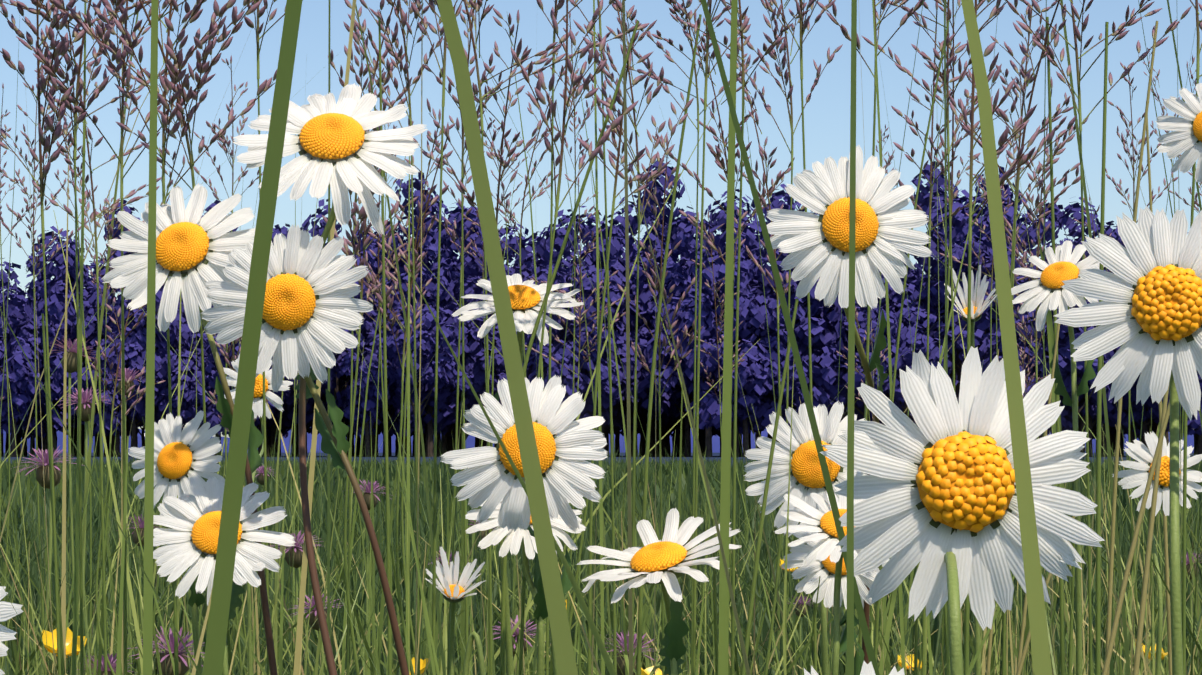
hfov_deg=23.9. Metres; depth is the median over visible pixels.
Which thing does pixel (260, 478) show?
knapweed
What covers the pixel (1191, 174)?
culm
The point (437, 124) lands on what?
culm
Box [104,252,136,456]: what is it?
tree
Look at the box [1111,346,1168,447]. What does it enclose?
tree
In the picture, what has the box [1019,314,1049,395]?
culm
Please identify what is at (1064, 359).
tree
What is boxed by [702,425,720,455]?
tree
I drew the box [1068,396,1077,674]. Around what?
culm
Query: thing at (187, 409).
tree
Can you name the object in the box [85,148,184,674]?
culm
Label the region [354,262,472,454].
tree
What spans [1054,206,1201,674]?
daisy
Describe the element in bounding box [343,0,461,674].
culm
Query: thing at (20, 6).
culm
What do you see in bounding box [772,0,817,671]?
culm
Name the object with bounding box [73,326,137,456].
tree
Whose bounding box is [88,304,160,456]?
tree
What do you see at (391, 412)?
tree
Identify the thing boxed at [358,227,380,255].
tree
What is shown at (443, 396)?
tree
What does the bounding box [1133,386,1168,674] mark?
culm
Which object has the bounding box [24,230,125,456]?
tree
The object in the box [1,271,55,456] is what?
tree
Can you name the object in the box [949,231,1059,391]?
tree
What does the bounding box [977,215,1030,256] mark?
tree
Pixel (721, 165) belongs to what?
culm
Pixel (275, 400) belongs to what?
daisy
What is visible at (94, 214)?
culm
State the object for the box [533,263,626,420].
tree
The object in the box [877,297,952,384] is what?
tree
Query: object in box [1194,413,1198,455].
tree
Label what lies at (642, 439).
tree
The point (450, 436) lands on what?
tree
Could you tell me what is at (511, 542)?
daisy
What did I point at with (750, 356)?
tree
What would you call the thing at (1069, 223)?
tree
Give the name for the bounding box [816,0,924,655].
culm
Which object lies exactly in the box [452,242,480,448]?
tree
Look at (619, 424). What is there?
tree
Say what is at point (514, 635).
knapweed
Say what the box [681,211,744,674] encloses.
culm
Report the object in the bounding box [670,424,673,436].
tree
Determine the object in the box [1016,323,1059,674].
culm
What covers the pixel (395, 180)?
culm
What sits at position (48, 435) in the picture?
culm
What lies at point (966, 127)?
culm
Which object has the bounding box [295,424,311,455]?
tree
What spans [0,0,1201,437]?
sky
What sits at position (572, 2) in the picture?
culm
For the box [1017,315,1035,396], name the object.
culm
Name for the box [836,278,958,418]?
tree
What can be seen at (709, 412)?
tree
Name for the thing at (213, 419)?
tree
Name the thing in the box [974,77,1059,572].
culm
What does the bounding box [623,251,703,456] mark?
tree
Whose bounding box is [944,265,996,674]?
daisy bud
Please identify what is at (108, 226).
culm
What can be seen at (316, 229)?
tree
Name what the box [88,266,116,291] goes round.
tree
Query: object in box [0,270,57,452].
tree
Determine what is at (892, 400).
culm
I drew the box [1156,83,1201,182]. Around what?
daisy
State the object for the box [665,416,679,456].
tree
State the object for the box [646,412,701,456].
tree
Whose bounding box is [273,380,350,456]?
tree
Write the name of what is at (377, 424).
tree
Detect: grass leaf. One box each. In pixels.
[0,457,1201,590]
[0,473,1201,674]
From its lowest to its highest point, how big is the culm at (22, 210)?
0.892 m
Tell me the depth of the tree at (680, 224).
321.02 m
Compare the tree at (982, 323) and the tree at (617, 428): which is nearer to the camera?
the tree at (982, 323)
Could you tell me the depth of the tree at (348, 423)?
324.66 m
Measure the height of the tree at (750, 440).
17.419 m
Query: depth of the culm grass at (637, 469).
18.83 m
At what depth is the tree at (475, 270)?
314.61 m
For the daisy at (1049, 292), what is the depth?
0.86 m
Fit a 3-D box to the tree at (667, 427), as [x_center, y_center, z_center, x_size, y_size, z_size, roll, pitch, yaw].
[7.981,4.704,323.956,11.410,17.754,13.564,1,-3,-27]
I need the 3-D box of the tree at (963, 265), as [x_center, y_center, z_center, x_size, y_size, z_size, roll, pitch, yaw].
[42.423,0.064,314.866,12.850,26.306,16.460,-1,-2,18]
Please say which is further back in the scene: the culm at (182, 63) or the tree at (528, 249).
the tree at (528, 249)
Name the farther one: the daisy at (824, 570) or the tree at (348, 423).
the tree at (348, 423)
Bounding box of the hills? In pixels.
[3,427,1193,452]
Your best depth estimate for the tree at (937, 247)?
298.01 m
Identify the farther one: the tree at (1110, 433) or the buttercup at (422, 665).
the tree at (1110, 433)
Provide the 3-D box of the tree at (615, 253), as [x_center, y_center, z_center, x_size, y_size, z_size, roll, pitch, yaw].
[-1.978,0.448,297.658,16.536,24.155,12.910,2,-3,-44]
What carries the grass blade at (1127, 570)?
on the ground at (715, 456)
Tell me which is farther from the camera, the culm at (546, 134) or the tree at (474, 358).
the tree at (474, 358)
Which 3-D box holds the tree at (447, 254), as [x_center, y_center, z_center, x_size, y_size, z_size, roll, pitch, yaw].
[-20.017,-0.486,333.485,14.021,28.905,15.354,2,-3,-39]
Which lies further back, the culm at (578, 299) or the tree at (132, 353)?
the tree at (132, 353)
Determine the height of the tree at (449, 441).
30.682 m
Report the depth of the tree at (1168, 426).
291.30 m
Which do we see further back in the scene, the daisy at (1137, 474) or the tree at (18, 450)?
the tree at (18, 450)
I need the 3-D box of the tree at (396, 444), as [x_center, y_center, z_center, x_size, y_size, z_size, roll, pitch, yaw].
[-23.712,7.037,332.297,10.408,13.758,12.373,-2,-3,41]
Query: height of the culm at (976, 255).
0.804 m
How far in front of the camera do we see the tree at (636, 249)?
347.17 m
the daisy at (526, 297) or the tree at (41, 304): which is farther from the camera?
the tree at (41, 304)
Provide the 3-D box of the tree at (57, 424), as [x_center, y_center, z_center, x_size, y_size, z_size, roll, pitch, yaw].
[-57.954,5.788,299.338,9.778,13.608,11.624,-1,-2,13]
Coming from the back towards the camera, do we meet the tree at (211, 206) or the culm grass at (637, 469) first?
the tree at (211, 206)
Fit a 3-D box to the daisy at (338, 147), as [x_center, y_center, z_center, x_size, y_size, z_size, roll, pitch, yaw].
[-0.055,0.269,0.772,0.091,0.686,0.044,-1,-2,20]
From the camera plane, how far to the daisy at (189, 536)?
0.79 m
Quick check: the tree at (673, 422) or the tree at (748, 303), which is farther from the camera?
the tree at (673, 422)
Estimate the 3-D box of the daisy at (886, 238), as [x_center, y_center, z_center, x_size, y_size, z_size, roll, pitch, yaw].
[0.072,0.285,0.911,0.046,0.667,0.286,0,-2,1]
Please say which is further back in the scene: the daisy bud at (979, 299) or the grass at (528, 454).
the daisy bud at (979, 299)
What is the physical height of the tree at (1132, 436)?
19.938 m
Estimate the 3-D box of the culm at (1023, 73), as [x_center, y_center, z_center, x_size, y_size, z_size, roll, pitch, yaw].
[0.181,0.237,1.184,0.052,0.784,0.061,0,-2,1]
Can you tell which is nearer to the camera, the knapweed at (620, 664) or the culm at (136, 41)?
the culm at (136, 41)
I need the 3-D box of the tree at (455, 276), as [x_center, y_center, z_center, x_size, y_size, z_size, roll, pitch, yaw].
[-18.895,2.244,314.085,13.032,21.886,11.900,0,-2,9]
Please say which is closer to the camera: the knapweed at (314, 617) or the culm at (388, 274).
the culm at (388, 274)
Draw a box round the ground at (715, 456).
[1,453,1201,466]
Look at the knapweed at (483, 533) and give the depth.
2.38 m
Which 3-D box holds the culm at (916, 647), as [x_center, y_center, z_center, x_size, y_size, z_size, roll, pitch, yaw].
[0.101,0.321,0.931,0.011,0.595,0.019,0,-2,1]
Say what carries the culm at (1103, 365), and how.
on the ground at (715, 456)
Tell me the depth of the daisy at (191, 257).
0.86 m
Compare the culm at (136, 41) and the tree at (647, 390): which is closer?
the culm at (136, 41)
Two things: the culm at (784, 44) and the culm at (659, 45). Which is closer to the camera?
the culm at (784, 44)
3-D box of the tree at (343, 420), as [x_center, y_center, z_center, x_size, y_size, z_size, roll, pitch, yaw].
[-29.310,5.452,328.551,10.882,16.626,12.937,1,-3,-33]
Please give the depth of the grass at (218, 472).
1.47 m
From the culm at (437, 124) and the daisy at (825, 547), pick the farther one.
the culm at (437, 124)
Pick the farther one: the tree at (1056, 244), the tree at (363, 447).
the tree at (1056, 244)
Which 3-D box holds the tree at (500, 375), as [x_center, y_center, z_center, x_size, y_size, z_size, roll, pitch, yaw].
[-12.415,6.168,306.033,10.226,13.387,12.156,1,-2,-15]
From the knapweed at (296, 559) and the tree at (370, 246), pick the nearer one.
the knapweed at (296, 559)
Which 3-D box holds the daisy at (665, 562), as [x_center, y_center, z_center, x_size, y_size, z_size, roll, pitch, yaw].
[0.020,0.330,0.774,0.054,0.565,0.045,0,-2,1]
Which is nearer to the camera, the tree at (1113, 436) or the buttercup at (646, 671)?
the buttercup at (646, 671)
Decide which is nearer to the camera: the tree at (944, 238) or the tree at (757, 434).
the tree at (757, 434)
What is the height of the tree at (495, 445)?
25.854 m
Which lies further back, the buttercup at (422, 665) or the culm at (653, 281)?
the buttercup at (422, 665)
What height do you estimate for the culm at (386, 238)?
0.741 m
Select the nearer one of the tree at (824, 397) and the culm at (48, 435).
the culm at (48, 435)
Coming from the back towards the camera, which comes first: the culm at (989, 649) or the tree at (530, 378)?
the tree at (530, 378)
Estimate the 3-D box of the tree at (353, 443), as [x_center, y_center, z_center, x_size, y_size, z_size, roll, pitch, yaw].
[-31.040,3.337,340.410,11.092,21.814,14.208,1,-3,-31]
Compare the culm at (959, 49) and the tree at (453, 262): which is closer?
the culm at (959, 49)
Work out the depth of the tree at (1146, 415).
292.80 m
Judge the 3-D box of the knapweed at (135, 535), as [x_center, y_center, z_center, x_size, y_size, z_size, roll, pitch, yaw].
[-0.371,0.408,2.286,0.044,0.531,0.044,0,-2,1]
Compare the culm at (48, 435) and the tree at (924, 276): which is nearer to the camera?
the culm at (48, 435)
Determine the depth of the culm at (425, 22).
0.91 m
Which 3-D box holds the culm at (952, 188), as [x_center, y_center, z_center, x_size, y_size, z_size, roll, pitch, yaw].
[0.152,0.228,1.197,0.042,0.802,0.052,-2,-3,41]
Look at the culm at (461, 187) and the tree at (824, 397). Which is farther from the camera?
the tree at (824, 397)
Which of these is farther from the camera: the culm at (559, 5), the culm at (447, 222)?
the culm at (447, 222)
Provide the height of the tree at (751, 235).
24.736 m
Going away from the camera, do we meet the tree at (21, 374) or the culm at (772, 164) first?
the culm at (772, 164)
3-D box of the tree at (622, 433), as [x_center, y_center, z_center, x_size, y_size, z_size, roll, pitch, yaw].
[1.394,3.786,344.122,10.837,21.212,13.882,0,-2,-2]
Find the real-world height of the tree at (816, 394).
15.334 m
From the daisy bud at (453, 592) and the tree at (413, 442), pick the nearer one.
the daisy bud at (453, 592)
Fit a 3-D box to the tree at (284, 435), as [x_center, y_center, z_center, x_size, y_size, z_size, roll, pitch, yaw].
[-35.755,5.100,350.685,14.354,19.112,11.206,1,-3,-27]
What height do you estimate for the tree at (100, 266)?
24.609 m
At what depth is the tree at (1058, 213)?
328.38 m
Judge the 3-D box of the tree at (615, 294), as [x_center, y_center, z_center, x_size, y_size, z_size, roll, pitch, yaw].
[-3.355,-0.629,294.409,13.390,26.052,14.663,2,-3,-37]
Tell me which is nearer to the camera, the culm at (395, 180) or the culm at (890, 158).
the culm at (395, 180)
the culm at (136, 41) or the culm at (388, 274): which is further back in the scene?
the culm at (388, 274)
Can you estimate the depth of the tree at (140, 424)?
343.54 m
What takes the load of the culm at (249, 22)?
on the ground at (715, 456)
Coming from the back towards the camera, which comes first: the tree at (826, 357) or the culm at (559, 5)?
the tree at (826, 357)
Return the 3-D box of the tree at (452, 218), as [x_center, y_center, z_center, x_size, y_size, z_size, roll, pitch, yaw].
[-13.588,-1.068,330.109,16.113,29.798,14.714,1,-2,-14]
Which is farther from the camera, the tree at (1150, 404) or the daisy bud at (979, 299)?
the tree at (1150, 404)
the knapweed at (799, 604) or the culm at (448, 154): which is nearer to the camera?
the culm at (448, 154)
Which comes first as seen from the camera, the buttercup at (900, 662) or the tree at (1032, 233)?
the buttercup at (900, 662)
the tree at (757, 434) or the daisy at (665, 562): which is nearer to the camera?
the daisy at (665, 562)
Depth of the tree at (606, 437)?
338.26 m
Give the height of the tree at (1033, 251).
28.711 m
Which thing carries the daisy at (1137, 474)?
on the ground at (715, 456)
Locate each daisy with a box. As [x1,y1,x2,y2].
[0,586,23,674]
[102,183,277,674]
[128,410,224,674]
[153,475,295,674]
[200,225,408,674]
[223,359,292,674]
[233,83,426,674]
[441,375,606,674]
[452,273,583,674]
[465,495,585,674]
[577,508,740,674]
[744,401,866,674]
[766,145,931,664]
[774,492,865,674]
[780,522,889,674]
[804,661,904,674]
[820,346,1104,674]
[1011,240,1104,674]
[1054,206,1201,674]
[1112,431,1201,674]
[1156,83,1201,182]
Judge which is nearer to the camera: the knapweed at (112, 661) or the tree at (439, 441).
the knapweed at (112, 661)
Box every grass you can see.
[0,0,1084,674]
[0,0,1201,674]
[0,146,964,674]
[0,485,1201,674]
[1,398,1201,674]
[1,431,1201,572]
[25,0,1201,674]
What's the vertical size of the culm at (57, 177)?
0.850 m
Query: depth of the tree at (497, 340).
315.60 m
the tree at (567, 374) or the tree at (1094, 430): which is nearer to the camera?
the tree at (567, 374)
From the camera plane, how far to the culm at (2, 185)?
2.23 m
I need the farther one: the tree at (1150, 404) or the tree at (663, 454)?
the tree at (663, 454)
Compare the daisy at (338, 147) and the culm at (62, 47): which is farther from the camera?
the culm at (62, 47)
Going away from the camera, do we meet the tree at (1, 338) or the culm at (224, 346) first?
the culm at (224, 346)
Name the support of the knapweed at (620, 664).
on the ground at (715, 456)
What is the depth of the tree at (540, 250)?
312.94 m
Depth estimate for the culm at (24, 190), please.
1.94 m
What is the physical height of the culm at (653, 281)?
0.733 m
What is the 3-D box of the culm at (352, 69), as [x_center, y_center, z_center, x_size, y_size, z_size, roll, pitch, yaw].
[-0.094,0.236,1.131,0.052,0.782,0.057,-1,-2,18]
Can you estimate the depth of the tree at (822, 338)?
284.71 m
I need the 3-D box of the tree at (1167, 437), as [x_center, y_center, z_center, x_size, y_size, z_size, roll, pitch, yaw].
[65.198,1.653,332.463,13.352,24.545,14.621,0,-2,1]
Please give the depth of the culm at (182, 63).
0.88 m
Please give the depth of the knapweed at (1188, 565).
2.37 m
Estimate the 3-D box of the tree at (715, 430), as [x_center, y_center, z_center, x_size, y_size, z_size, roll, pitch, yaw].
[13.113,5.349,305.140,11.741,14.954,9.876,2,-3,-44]
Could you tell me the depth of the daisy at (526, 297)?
0.88 m
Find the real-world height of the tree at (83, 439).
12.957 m
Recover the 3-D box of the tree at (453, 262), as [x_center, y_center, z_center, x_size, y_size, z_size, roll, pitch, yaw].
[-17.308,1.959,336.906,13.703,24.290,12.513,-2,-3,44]
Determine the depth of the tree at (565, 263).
340.79 m
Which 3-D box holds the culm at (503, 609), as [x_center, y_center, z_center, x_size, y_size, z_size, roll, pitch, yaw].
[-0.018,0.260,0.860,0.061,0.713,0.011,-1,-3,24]
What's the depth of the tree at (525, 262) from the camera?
317.69 m
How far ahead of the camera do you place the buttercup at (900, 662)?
2.18 m
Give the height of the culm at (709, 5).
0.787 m
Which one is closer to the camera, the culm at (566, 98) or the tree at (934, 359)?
the culm at (566, 98)
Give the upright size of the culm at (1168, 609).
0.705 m
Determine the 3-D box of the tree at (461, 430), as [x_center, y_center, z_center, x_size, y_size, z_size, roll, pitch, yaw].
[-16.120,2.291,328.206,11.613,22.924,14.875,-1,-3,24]
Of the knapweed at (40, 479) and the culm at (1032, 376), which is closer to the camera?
the knapweed at (40, 479)
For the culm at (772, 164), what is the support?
on the ground at (715, 456)
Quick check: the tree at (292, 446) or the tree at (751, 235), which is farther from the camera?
the tree at (292, 446)
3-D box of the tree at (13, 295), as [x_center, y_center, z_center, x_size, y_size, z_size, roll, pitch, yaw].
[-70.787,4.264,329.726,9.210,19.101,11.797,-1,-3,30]
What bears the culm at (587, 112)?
on the ground at (715, 456)
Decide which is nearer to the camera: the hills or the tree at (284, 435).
the tree at (284, 435)
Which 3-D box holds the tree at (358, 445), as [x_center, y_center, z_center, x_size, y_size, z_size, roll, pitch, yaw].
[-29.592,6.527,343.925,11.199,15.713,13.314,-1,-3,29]
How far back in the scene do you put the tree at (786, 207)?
313.72 m
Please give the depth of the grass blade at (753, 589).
0.79 m
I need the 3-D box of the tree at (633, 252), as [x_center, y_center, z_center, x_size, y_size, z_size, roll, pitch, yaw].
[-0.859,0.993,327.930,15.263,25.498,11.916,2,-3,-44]
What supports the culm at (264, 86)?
on the ground at (715, 456)
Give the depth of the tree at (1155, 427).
303.04 m
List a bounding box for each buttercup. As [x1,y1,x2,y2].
[42,627,86,674]
[410,657,427,674]
[641,666,661,674]
[772,559,797,674]
[898,654,921,674]
[1135,643,1167,674]
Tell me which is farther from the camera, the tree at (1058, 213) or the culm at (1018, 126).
the tree at (1058, 213)
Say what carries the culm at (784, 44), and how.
on the ground at (715, 456)
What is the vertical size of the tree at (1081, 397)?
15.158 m
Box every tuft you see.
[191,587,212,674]
[305,506,808,674]
[405,172,793,674]
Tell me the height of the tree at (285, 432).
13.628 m
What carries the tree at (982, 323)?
on the ground at (715, 456)
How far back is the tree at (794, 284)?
294.15 m
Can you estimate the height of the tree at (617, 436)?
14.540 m
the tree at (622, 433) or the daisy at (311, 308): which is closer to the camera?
the daisy at (311, 308)
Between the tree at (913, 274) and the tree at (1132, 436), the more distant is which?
the tree at (913, 274)
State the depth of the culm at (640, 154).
0.94 m
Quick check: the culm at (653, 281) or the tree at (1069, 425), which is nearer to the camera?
the culm at (653, 281)
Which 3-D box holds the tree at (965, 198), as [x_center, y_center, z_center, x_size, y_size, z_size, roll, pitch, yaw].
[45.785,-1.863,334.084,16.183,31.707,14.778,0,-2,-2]
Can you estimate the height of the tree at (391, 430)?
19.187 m
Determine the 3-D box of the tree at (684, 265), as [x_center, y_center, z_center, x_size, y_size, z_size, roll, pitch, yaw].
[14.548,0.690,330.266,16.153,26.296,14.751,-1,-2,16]
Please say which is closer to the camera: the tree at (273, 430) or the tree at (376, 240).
the tree at (273, 430)
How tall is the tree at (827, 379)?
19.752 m
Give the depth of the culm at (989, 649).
0.88 m
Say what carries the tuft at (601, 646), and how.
on the ground at (715, 456)
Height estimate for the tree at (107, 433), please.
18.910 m
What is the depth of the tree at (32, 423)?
300.34 m
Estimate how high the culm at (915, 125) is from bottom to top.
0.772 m
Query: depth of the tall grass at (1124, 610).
1.54 m
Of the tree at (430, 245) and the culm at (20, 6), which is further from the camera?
the tree at (430, 245)
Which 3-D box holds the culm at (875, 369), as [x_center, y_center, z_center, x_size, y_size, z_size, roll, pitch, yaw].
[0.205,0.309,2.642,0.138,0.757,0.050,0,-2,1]
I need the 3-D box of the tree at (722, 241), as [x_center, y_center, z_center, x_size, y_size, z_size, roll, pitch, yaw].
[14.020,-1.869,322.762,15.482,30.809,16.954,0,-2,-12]
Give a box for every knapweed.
[10,445,84,674]
[42,337,101,674]
[61,386,109,674]
[69,653,133,674]
[104,368,144,674]
[117,514,167,640]
[127,626,204,674]
[255,466,278,543]
[271,530,321,645]
[288,594,340,674]
[354,479,392,669]
[428,551,460,569]
[469,519,495,667]
[492,615,549,669]
[598,630,660,674]
[787,596,817,669]
[1181,552,1201,674]
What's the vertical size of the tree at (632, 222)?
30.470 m
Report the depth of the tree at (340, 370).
287.69 m
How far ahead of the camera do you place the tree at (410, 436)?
309.35 m
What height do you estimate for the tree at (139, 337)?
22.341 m
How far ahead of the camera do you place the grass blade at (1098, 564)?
0.78 m
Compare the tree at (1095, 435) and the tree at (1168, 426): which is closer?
the tree at (1168, 426)
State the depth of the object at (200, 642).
0.64 m
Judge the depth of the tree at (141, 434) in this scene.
348.70 m
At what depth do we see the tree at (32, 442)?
328.03 m
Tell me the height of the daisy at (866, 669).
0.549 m
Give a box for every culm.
[0,0,122,674]
[0,0,178,674]
[0,71,92,674]
[0,84,35,668]
[0,182,5,523]
[16,0,211,674]
[32,0,161,674]
[34,67,97,658]
[41,314,64,674]
[49,0,276,674]
[84,192,124,656]
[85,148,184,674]
[116,0,252,629]
[187,55,282,674]
[207,267,270,674]
[244,0,302,674]
[322,71,418,674]
[330,0,423,674]
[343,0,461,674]
[345,110,455,662]
[346,123,448,674]
[358,165,406,647]
[367,56,407,669]
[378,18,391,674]
[411,0,462,674]
[413,2,502,674]
[432,99,484,563]
[450,216,505,648]
[455,8,540,674]
[463,0,649,674]
[463,43,567,674]
[483,108,530,627]
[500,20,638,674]
[511,0,638,674]
[525,174,625,615]
[545,0,582,674]
[550,13,601,552]
[568,498,588,629]
[569,0,616,673]
[573,0,693,652]
[577,42,670,674]
[606,0,758,674]
[617,133,702,674]
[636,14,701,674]
[666,9,794,660]
[677,0,749,674]
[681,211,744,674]
[686,0,808,674]
[712,518,717,674]
[724,0,842,674]
[737,74,804,674]
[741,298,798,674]
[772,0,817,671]
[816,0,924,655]
[836,298,891,645]
[862,0,983,390]
[874,20,949,661]
[876,125,896,613]
[891,0,986,674]
[898,0,1007,674]
[914,563,918,674]
[940,120,1034,671]
[949,0,1075,674]
[964,0,1039,674]
[966,0,1088,674]
[966,127,1023,650]
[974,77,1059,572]
[986,599,994,674]
[1005,0,1191,674]
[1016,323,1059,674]
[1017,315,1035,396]
[1017,516,1075,674]
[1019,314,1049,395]
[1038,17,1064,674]
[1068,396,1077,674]
[1074,195,1118,640]
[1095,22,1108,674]
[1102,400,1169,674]
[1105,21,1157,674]
[1105,62,1177,674]
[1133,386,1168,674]
[1143,47,1183,674]
[1146,116,1171,674]
[1169,55,1201,212]
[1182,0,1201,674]
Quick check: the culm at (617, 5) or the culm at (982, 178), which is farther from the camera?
the culm at (982, 178)
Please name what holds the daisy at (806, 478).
on the ground at (715, 456)
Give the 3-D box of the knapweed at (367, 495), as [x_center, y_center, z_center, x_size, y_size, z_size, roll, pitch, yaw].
[-0.212,0.407,2.581,0.046,0.556,0.047,-2,-3,38]
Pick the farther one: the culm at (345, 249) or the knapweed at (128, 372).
the knapweed at (128, 372)
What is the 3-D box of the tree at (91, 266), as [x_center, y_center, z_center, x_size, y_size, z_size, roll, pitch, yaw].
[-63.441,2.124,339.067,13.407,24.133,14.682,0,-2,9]
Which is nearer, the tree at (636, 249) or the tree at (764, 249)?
the tree at (764, 249)
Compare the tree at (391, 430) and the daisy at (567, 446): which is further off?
the tree at (391, 430)
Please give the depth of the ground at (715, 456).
231.41 m
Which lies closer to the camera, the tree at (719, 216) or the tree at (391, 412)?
the tree at (391, 412)
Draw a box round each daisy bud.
[425,547,485,674]
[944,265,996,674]
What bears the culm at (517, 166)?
on the ground at (715, 456)
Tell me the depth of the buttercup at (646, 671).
1.70 m
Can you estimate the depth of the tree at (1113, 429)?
304.62 m
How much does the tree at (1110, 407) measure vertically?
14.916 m
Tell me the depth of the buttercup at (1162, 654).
1.88 m
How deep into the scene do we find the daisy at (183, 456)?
0.82 m
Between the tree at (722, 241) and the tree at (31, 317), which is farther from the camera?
the tree at (722, 241)
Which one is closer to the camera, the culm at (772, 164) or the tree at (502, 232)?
the culm at (772, 164)
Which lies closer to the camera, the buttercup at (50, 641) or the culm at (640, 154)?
the culm at (640, 154)
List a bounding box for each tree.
[0,258,76,456]
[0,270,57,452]
[0,286,19,455]
[0,293,21,422]
[0,305,44,392]
[0,325,8,391]
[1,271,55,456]
[1,314,19,456]
[4,284,27,453]
[5,433,8,455]
[8,226,116,456]
[19,342,83,451]
[21,299,79,451]
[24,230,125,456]
[24,319,84,455]
[25,260,105,298]
[30,287,41,455]
[31,198,143,456]
[62,409,102,456]
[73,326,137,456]
[83,288,137,441]
[87,308,177,447]
[87,360,114,456]
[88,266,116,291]
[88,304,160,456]
[93,253,117,293]
[93,420,144,451]
[104,250,201,423]
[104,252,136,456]
[128,423,144,446]
[142,329,217,430]
[143,199,237,418]
[183,345,220,455]
[192,333,312,434]
[205,354,267,428]
[232,341,276,456]
[266,422,293,456]
[268,407,297,456]
[268,422,280,455]
[271,199,393,406]
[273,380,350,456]
[276,411,318,434]
[277,328,365,435]
[281,423,309,455]
[282,424,308,455]
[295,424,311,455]
[309,393,361,455]
[321,310,426,456]
[327,409,346,424]
[330,310,411,456]
[335,281,421,456]
[336,228,452,456]
[351,198,447,439]
[352,425,360,455]
[354,250,406,455]
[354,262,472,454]
[355,434,360,455]
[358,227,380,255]
[361,261,377,456]
[367,171,480,456]
[371,222,401,249]
[378,422,398,455]
[390,308,485,456]
[394,273,503,456]
[399,288,422,456]
[407,202,481,451]
[413,431,414,455]
[415,210,482,455]
[421,277,481,454]
[425,264,507,449]
[425,290,497,456]
[426,258,464,428]
[433,220,528,262]
[437,202,518,446]
[440,244,498,449]
[446,255,459,422]
[447,423,478,446]
[448,337,506,446]
[450,250,510,447]
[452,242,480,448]
[471,251,563,354]
[500,209,644,371]
[508,231,553,270]
[513,253,540,284]
[516,249,576,273]
[518,227,570,334]
[523,225,648,412]
[526,326,641,424]
[530,291,658,448]
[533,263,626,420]
[553,158,704,456]
[557,195,652,455]
[565,206,670,263]
[584,260,626,431]
[588,308,654,448]
[597,425,644,455]
[604,431,607,455]
[605,259,720,456]
[608,430,623,454]
[610,245,635,264]
[618,404,671,456]
[619,289,684,456]
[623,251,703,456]
[625,206,699,257]
[630,207,704,453]
[635,248,721,456]
[644,221,756,456]
[644,415,670,456]
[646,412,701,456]
[659,189,763,297]
[664,217,793,456]
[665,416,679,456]
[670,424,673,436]
[678,423,701,454]
[679,233,709,272]
[690,392,721,456]
[698,246,715,455]
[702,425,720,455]
[708,193,757,456]
[710,267,812,456]
[720,211,819,304]
[737,216,838,438]
[739,308,847,442]
[744,252,803,430]
[749,428,750,448]
[750,267,843,430]
[751,196,794,438]
[753,232,764,255]
[755,221,787,263]
[755,428,761,448]
[762,184,804,221]
[764,296,846,429]
[794,302,890,421]
[801,279,918,427]
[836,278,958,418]
[843,269,906,420]
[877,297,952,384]
[889,160,975,375]
[889,184,1053,388]
[901,252,964,428]
[910,232,957,276]
[910,270,918,277]
[914,274,958,397]
[919,255,930,275]
[924,238,1011,373]
[935,226,988,400]
[949,189,1075,341]
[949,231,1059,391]
[953,189,1025,264]
[956,166,1064,249]
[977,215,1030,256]
[981,309,1078,404]
[1006,206,1087,257]
[1014,234,1119,412]
[1035,344,1084,439]
[1040,234,1072,261]
[1047,267,1113,456]
[1052,196,1122,456]
[1060,326,1138,456]
[1078,413,1146,456]
[1092,425,1101,433]
[1092,433,1096,451]
[1104,269,1127,456]
[1109,221,1137,456]
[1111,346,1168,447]
[1114,396,1134,456]
[1118,238,1158,438]
[1120,400,1158,448]
[1147,375,1200,440]
[1148,372,1201,454]
[1157,418,1189,433]
[1162,371,1201,434]
[1165,430,1168,445]
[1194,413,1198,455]
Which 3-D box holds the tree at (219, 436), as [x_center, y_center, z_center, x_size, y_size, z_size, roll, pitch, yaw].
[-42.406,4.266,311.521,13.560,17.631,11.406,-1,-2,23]
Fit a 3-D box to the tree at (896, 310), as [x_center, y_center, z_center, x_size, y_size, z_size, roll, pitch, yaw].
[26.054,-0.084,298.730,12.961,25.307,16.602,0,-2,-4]
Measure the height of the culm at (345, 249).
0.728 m
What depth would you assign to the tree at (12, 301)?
349.21 m
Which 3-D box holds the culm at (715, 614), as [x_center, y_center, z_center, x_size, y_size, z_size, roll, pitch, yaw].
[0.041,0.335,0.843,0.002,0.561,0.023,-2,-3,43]
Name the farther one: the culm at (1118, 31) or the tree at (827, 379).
the tree at (827, 379)
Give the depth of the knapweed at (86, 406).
1.90 m
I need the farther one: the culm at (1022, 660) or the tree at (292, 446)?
the tree at (292, 446)

